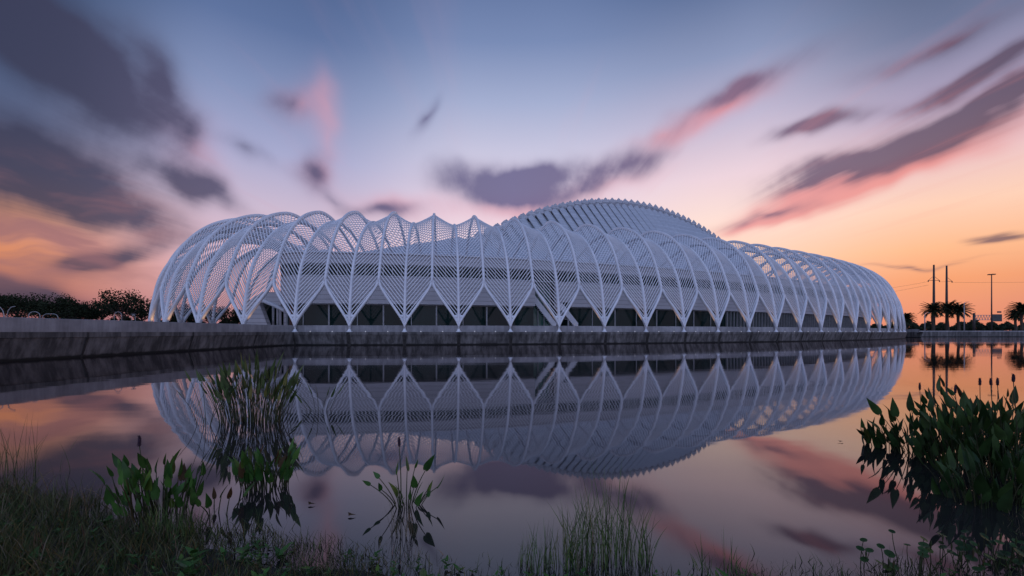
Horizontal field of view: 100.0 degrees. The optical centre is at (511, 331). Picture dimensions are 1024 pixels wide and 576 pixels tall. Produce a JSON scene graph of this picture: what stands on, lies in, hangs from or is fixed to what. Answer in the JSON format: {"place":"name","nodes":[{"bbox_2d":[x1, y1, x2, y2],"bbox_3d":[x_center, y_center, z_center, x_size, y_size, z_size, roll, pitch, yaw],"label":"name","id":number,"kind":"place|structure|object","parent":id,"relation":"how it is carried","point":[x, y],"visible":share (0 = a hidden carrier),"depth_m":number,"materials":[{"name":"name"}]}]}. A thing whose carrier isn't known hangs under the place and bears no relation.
{"place":"outdoors","nodes":[
{"label":"outdoors","id":0,"kind":"place"},
{"bbox_2d":[0,515,384,575],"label":"bank ground","id":1,"kind":"structure","parent":0,"point":[229,562],"depth_m":2.88,"materials":[{"name":"green plant"}]},
{"bbox_2d":[0,415,79,480],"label":"sedge tuft","id":2,"kind":"object","parent":1,"relation":"on","point":[6,460],"visible":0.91,"depth_m":4.86,"materials":[{"name":"green plant"}]},
{"bbox_2d":[89,435,205,526],"bbox_3d":[-3.039,1.269,3.697,0.746,0.784,0.574,0,0,-14],"label":"pickerelweed","id":3,"kind":"object","parent":1,"relation":"on","point":[147,484],"visible":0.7,"depth_m":3.60,"materials":[{"name":"green plant"}]},
{"bbox_2d":[139,488,208,542],"bbox_3d":[-2.640,1.403,3.347,0.476,0.474,0.338,0,0,0],"label":"sedge tuft","id":4,"kind":"object","parent":1,"relation":"on","point":[166,524],"visible":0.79,"depth_m":3.31,"materials":[{"name":"plant"}]},
{"bbox_2d":[195,482,254,515],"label":"pickerelweed","id":5,"kind":"object","parent":1,"relation":"on","point":[208,502],"visible":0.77,"depth_m":3.75,"materials":[{"name":"green plant"}]},
{"bbox_2d":[385,488,417,536],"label":"sedge tuft","id":6,"kind":"object","parent":1,"relation":"on","point":[407,523],"visible":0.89,"depth_m":3.37,"materials":[{"name":"plant"}]},
{"bbox_2d":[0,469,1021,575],"bbox_3d":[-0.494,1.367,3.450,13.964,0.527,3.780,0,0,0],"label":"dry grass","id":7,"kind":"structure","parent":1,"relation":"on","point":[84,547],"depth_m":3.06,"materials":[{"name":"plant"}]},
{"bbox_2d":[0,455,1023,575],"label":"bank grass","id":8,"kind":"structure","parent":1,"relation":"on","point":[16,556],"depth_m":3.02,"materials":[{"name":"green plant"}]},
{"bbox_2d":[517,515,593,575],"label":"sedge tuft","id":9,"kind":"object","parent":1,"relation":"on","point":[532,564],"visible":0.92,"depth_m":2.89,"materials":[{"name":"plant"}]},
{"bbox_2d":[545,449,668,571],"bbox_3d":[0.644,1.232,3.018,0.820,0.815,0.574,0,0,0],"label":"sedge tuft","id":10,"kind":"object","parent":1,"relation":"on","point":[623,549],"visible":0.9,"depth_m":2.98,"materials":[{"name":"plant"}]},
{"bbox_2d":[690,529,749,575],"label":"sedge tuft","id":11,"kind":"object","parent":1,"relation":"on","point":[736,563],"visible":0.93,"depth_m":2.85,"materials":[{"name":"plant"}]},
{"bbox_2d":[856,538,928,575],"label":"pennywort","id":12,"kind":"object","parent":1,"relation":"on","point":[890,554],"visible":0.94,"depth_m":2.85,"materials":[{"name":"green plant"}]},
{"bbox_2d":[888,529,990,575],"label":"pennywort","id":13,"kind":"object","parent":1,"relation":"on","point":[960,549],"visible":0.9,"depth_m":2.87,"materials":[{"name":"green plant"}]},
{"bbox_2d":[954,527,1023,573],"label":"pennywort","id":14,"kind":"object","parent":1,"relation":"on","point":[1013,547],"visible":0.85,"depth_m":2.92,"materials":[{"name":"green plant"}]},
{"bbox_2d":[0,337,1023,575],"bbox_3d":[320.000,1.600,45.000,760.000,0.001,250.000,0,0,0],"label":"pond water","id":15,"kind":"structure","parent":0,"point":[741,445],"depth_m":6.06,"materials":[{"name":"liquid"}]},
{"bbox_2d":[176,369,236,425],"bbox_3d":[-5.283,1.156,7.414,1.124,1.051,0.206,0,0,0],"label":"reed clump","id":16,"kind":"object","parent":15,"relation":"in","point":[189,378],"visible":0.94,"depth_m":7.40,"materials":[{"name":"green plant"}]},
{"bbox_2d":[196,348,303,424],"bbox_3d":[-4.638,0.980,7.671,1.870,1.401,0.633,0,0,0],"label":"reed clump","id":17,"kind":"object","parent":15,"relation":"in","point":[223,383],"visible":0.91,"depth_m":7.59,"materials":[{"name":"green plant"}]},
{"bbox_2d":[227,437,300,493],"bbox_3d":[-2.510,1.395,4.383,0.618,0.532,0.510,0,0,-40],"label":"pickerelweed","id":18,"kind":"object","parent":15,"relation":"in","point":[247,472],"visible":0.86,"depth_m":4.33,"materials":[{"name":"green plant"}]},
{"bbox_2d":[362,436,443,508],"bbox_3d":[-1.043,1.311,3.981,0.647,0.703,0.528,0,0,31],"label":"pickerelweed","id":19,"kind":"object","parent":15,"relation":"in","point":[415,483],"visible":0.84,"depth_m":3.96,"materials":[{"name":"green plant"}]},
{"bbox_2d":[0,317,922,361],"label":"pond retaining wall","id":20,"kind":"structure","parent":15,"relation":"in","point":[23,339],"depth_m":51.86,"materials":[{"name":"concrete"}]},
{"bbox_2d":[857,417,936,448],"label":"pickerelweed","id":21,"kind":"object","parent":15,"relation":"in","point":[869,434],"visible":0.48,"depth_m":6.00,"materials":[{"name":"green plant"}]},
{"bbox_2d":[866,382,966,456],"bbox_3d":[5.362,1.165,5.598,1.087,0.992,0.790,0,0,-9],"label":"pickerelweed","id":22,"kind":"object","parent":15,"relation":"in","point":[895,439],"visible":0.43,"depth_m":5.71,"materials":[{"name":"green plant"}]},
{"bbox_2d":[903,378,1023,468],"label":"pickerelweed","id":23,"kind":"object","parent":15,"relation":"in","point":[929,432],"visible":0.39,"depth_m":5.15,"materials":[{"name":"green plant"}]},
{"bbox_2d":[917,439,1023,512],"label":"pickerelweed","id":24,"kind":"object","parent":15,"relation":"in","point":[984,489],"visible":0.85,"depth_m":4.04,"materials":[{"name":"green plant"}]},
{"bbox_2d":[918,377,1023,478],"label":"pickerelweed","id":25,"kind":"object","parent":15,"relation":"in","point":[966,406],"visible":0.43,"depth_m":4.89,"materials":[{"name":"green plant"}]},
{"bbox_2d":[919,331,1023,336],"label":"shore wall","id":26,"kind":"structure","parent":15,"relation":"in","point":[973,334],"depth_m":143.15,"materials":[{"name":"concrete"}]},
{"bbox_2d":[921,375,1023,447],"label":"pickerelweed","id":27,"kind":"object","parent":15,"relation":"in","point":[960,392],"visible":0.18,"depth_m":6.15,"materials":[{"name":"green plant"}]},
{"bbox_2d":[939,373,1023,502],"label":"pickerelweed","id":28,"kind":"object","parent":15,"relation":"in","point":[998,434],"visible":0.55,"depth_m":4.31,"materials":[{"name":"green plant"}]},
{"bbox_2d":[0,0,1023,330],"label":"sky","id":29,"kind":"structure","parent":0,"point":[883,137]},
{"label":"terrace ground","id":30,"kind":"structure","parent":0,"visible":0},
{"bbox_2d":[0,293,53,317],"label":"oak tree","id":31,"kind":"object","parent":30,"relation":"on","point":[19,309],"visible":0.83,"depth_m":111.01,"materials":[{"name":"green plant"}]},
{"bbox_2d":[23,292,66,318],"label":"oak tree","id":32,"kind":"object","parent":30,"relation":"on","point":[51,297],"visible":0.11,"depth_m":121.40,"materials":[{"name":"green plant"}]},
{"bbox_2d":[36,294,91,318],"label":"oak tree","id":33,"kind":"object","parent":30,"relation":"on","point":[70,311],"visible":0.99,"depth_m":110.37,"materials":[{"name":"green plant"}]},
{"bbox_2d":[74,307,97,319],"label":"oak tree","id":34,"kind":"object","parent":30,"relation":"on","point":[84,317],"visible":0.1,"depth_m":127.88,"materials":[{"name":"green plant"}]},
{"bbox_2d":[74,301,128,319],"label":"oak tree","id":35,"kind":"object","parent":30,"relation":"on","point":[98,313],"visible":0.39,"depth_m":116.33,"materials":[{"name":"green plant"}]},
{"bbox_2d":[90,288,150,320],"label":"oak tree","id":36,"kind":"object","parent":30,"relation":"on","point":[133,299],"visible":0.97,"depth_m":111.21,"materials":[{"name":"green plant"}]},
{"bbox_2d":[14,316,240,323],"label":"distant undergrowth","id":37,"kind":"object","parent":30,"relation":"on","point":[237,321],"visible":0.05,"depth_m":136.47,"materials":[{"name":"green plant"}]},
{"bbox_2d":[119,300,150,320],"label":"oak tree","id":38,"kind":"object","parent":30,"relation":"on","point":[142,317],"visible":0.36,"depth_m":117.00,"materials":[{"name":"green plant"}]},
{"bbox_2d":[169,304,193,321],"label":"oak tree","id":39,"kind":"object","parent":30,"relation":"on","point":[175,318],"visible":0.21,"depth_m":126.68,"materials":[{"name":"green plant"}]},
{"bbox_2d":[187,309,215,322],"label":"oak tree","id":40,"kind":"object","parent":30,"relation":"on","point":[206,320],"visible":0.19,"depth_m":131.50,"materials":[{"name":"green plant"}]},
{"bbox_2d":[209,305,241,323],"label":"oak tree","id":41,"kind":"object","parent":30,"relation":"on","point":[224,318],"visible":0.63,"depth_m":131.05,"materials":[{"name":"green plant"}]},
{"bbox_2d":[148,211,905,331],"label":"arched pergola","id":42,"kind":"object","parent":30,"relation":"on","point":[853,278],"visible":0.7,"depth_m":61.07,"materials":[{"name":"white paint"}]},
{"bbox_2d":[246,197,871,327],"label":"university hall","id":43,"kind":"structure","parent":30,"relation":"on","point":[605,215],"depth_m":67.71,"materials":[{"name":"white paint"}]},
{"bbox_2d":[284,264,325,275],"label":"ribbon window","id":44,"kind":"structure","parent":43,"relation":"in","point":[296,266],"depth_m":58.86,"materials":[{"name":"black glass"}]},
{"bbox_2d":[286,304,327,324],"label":"shopfront window","id":45,"kind":"structure","parent":43,"relation":"in","point":[316,314],"depth_m":59.09,"materials":[{"name":"black glass"}]},
{"bbox_2d":[328,264,381,275],"bbox_3d":[-21.607,-8.525,59.373,7.402,1.650,0.306,0,0,-7],"label":"ribbon window","id":46,"kind":"structure","parent":43,"relation":"in","point":[333,265],"depth_m":59.26,"materials":[{"name":"black glass"}]},
{"bbox_2d":[328,304,382,324],"bbox_3d":[-21.639,-2.000,59.621,7.383,3.800,0.306,0,0,-7],"label":"shopfront window","id":47,"kind":"structure","parent":43,"relation":"in","point":[370,314],"depth_m":59.68,"materials":[{"name":"black glass"}]},
{"bbox_2d":[382,265,435,277],"bbox_3d":[-14.400,-8.525,60.559,7.412,1.650,0.289,0,0,-11],"label":"ribbon window","id":48,"kind":"structure","parent":43,"relation":"in","point":[386,266],"depth_m":60.43,"materials":[{"name":"black glass"}]},
{"bbox_2d":[383,304,435,324],"bbox_3d":[-14.448,-2.000,60.804,7.399,3.800,0.289,0,0,-11],"label":"shopfront window","id":49,"kind":"structure","parent":43,"relation":"in","point":[424,314],"depth_m":60.89,"materials":[{"name":"black glass"}]},
{"bbox_2d":[436,305,485,325],"bbox_3d":[-7.325,-2.000,62.392,7.404,3.800,0.280,0,0,-14],"label":"shopfront window","id":50,"kind":"structure","parent":43,"relation":"in","point":[476,315],"depth_m":62.50,"materials":[{"name":"black glass"}]},
{"bbox_2d":[436,266,485,278],"bbox_3d":[-7.265,-8.525,62.150,7.416,1.650,0.280,0,0,-14],"label":"ribbon window","id":51,"kind":"structure","parent":43,"relation":"in","point":[442,268],"depth_m":62.08,"materials":[{"name":"black glass"}]},
{"bbox_2d":[486,306,532,325],"bbox_3d":[-0.277,-2.000,64.306,7.407,3.800,0.274,0,0,-16],"label":"shopfront window","id":52,"kind":"structure","parent":43,"relation":"in","point":[494,317],"depth_m":64.19,"materials":[{"name":"black glass"}]},
{"bbox_2d":[486,268,533,280],"bbox_3d":[-0.207,-8.525,64.066,7.417,1.650,0.274,0,0,-16],"label":"ribbon window","id":53,"kind":"structure","parent":43,"relation":"in","point":[493,270],"depth_m":63.97,"materials":[{"name":"black glass"}]},
{"bbox_2d":[534,271,565,281],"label":"ribbon window","id":54,"kind":"structure","parent":43,"relation":"in","point":[558,273],"depth_m":66.36,"materials":[{"name":"black glass"}]},
{"bbox_2d":[567,272,607,283],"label":"ribbon window","id":55,"kind":"structure","parent":43,"relation":"in","point":[572,275],"depth_m":68.00,"materials":[{"name":"black glass"}]},
{"bbox_2d":[567,307,613,325],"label":"shopfront window","id":56,"kind":"structure","parent":43,"relation":"in","point":[585,316],"depth_m":68.35,"materials":[{"name":"black glass"}]},
{"bbox_2d":[608,274,645,285],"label":"ribbon window","id":57,"kind":"structure","parent":43,"relation":"in","point":[608,274],"depth_m":70.65,"materials":[{"name":"black glass"}]},
{"bbox_2d":[614,308,655,325],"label":"shopfront window","id":58,"kind":"structure","parent":43,"relation":"in","point":[622,316],"depth_m":71.17,"materials":[{"name":"black glass"}]},
{"bbox_2d":[646,276,679,286],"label":"ribbon window","id":59,"kind":"structure","parent":43,"relation":"in","point":[647,276],"depth_m":73.39,"materials":[{"name":"black glass"}]},
{"bbox_2d":[656,309,692,325],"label":"shopfront window","id":60,"kind":"structure","parent":43,"relation":"in","point":[664,317],"depth_m":74.42,"materials":[{"name":"black glass"}]},
{"bbox_2d":[680,278,709,288],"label":"ribbon window","id":61,"kind":"structure","parent":43,"relation":"in","point":[680,278],"depth_m":76.06,"materials":[{"name":"grey glass"}]},
{"bbox_2d":[693,310,725,326],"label":"shopfront window","id":62,"kind":"structure","parent":43,"relation":"in","point":[701,318],"depth_m":77.88,"materials":[{"name":"black glass"}]},
{"bbox_2d":[710,281,736,290],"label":"ribbon window","id":63,"kind":"structure","parent":43,"relation":"in","point":[713,281],"depth_m":79.55,"materials":[{"name":"grey glass"}]},
{"bbox_2d":[726,311,751,326],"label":"shopfront window","id":64,"kind":"structure","parent":43,"relation":"in","point":[733,318],"depth_m":81.32,"materials":[{"name":"grey glass"}]},
{"bbox_2d":[737,283,760,292],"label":"ribbon window","id":65,"kind":"structure","parent":43,"relation":"in","point":[737,283],"depth_m":82.78,"materials":[{"name":"grey glass"}]},
{"bbox_2d":[752,312,773,326],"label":"shopfront window","id":66,"kind":"structure","parent":43,"relation":"in","point":[760,319],"depth_m":85.04,"materials":[{"name":"grey glass"}]},
{"bbox_2d":[761,285,780,293],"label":"ribbon window","id":67,"kind":"structure","parent":43,"relation":"in","point":[761,285],"depth_m":86.38,"materials":[{"name":"grey glass"}]},
{"bbox_2d":[777,313,794,326],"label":"shopfront window","id":68,"kind":"structure","parent":43,"relation":"in","point":[786,319],"depth_m":89.31,"materials":[{"name":"grey glass"}]},
{"bbox_2d":[783,287,800,295],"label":"ribbon window","id":69,"kind":"structure","parent":43,"relation":"in","point":[783,287],"depth_m":89.66,"materials":[{"name":"grey glass"}]},
{"bbox_2d":[795,314,812,326],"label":"shopfront window","id":70,"kind":"structure","parent":43,"relation":"in","point":[808,318],"depth_m":93.71,"materials":[{"name":"grey glass"}]},
{"bbox_2d":[813,314,827,327],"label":"shopfront window","id":71,"kind":"structure","parent":43,"relation":"in","point":[815,324],"depth_m":97.66,"materials":[{"name":"grey glass"}]},
{"bbox_2d":[818,290,831,298],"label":"ribbon window","id":72,"kind":"structure","parent":43,"relation":"in","point":[819,290],"depth_m":97.90,"materials":[{"name":"grey glass"}]},
{"bbox_2d":[828,315,837,327],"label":"shopfront window","id":73,"kind":"structure","parent":43,"relation":"in","point":[832,323],"depth_m":100.27,"materials":[{"name":"grey glass"}]},
{"bbox_2d":[841,316,850,327],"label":"shopfront window","id":74,"kind":"structure","parent":43,"relation":"in","point":[846,321],"depth_m":105.96,"materials":[{"name":"grey glass"}]},
{"bbox_2d":[859,317,864,327],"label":"shopfront window","id":75,"kind":"structure","parent":43,"relation":"in","point":[861,320],"depth_m":114.29,"materials":[{"name":"grey glass"}]},
{"bbox_2d":[904,312,916,328],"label":"palm tree","id":76,"kind":"object","parent":30,"relation":"on","point":[908,316],"visible":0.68,"depth_m":198.45,"materials":[{"name":"green plant"}]},
{"bbox_2d":[928,265,939,330],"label":"utility pole","id":77,"kind":"object","parent":30,"relation":"on","point":[933,293],"visible":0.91,"depth_m":184.79,"materials":[{"name":"metal"}]},
{"bbox_2d":[919,302,950,330],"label":"palm tree","id":78,"kind":"object","parent":30,"relation":"on","point":[933,309],"visible":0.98,"depth_m":167.28,"materials":[{"name":"green plant"}]},
{"bbox_2d":[870,319,1023,330],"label":"woodland","id":79,"kind":"object","parent":30,"relation":"on","point":[1005,326],"visible":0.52,"depth_m":264.59,"materials":[{"name":"green plant"}]},
{"bbox_2d":[937,300,960,330],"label":"palm tree","id":80,"kind":"object","parent":30,"relation":"on","point":[948,314],"visible":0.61,"depth_m":169.54,"materials":[{"name":"green plant"}]},
{"bbox_2d":[945,266,952,330],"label":"utility pole","id":81,"kind":"object","parent":30,"relation":"on","point":[946,290],"visible":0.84,"depth_m":189.77,"materials":[{"name":"metal"}]},
{"bbox_2d":[964,282,1001,282],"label":"power line","id":82,"kind":"object","parent":81,"relation":"attached to","point":[982,282],"visible":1,"depth_m":190.80,"materials":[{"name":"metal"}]},
{"bbox_2d":[945,302,975,330],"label":"palm tree","id":83,"kind":"object","parent":30,"relation":"on","point":[960,312],"visible":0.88,"depth_m":167.12,"materials":[{"name":"green plant"}]},
{"bbox_2d":[963,303,964,330],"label":"lamp post","id":84,"kind":"object","parent":30,"relation":"on","point":[964,318],"visible":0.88,"depth_m":157.86,"materials":[{"name":"grey metal"}]},
{"bbox_2d":[973,311,1001,330],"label":"sign gantry","id":85,"kind":"object","parent":30,"relation":"on","point":[996,317],"visible":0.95,"depth_m":239.28,"materials":[{"name":"metal"}]},
{"bbox_2d":[987,274,995,330],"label":"light mast","id":86,"kind":"object","parent":30,"relation":"on","point":[991,301],"visible":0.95,"depth_m":234.85,"materials":[{"name":"metal"}]},
{"bbox_2d":[1004,302,1023,330],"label":"palm tree","id":87,"kind":"object","parent":30,"relation":"on","point":[1019,307],"visible":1,"depth_m":167.85,"materials":[{"name":"green plant"}]},
{"bbox_2d":[1004,310,1023,330],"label":"palm tree","id":88,"kind":"object","parent":30,"relation":"on","point":[1015,318],"visible":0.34,"depth_m":189.76,"materials":[{"name":"green plant"}]}
]}

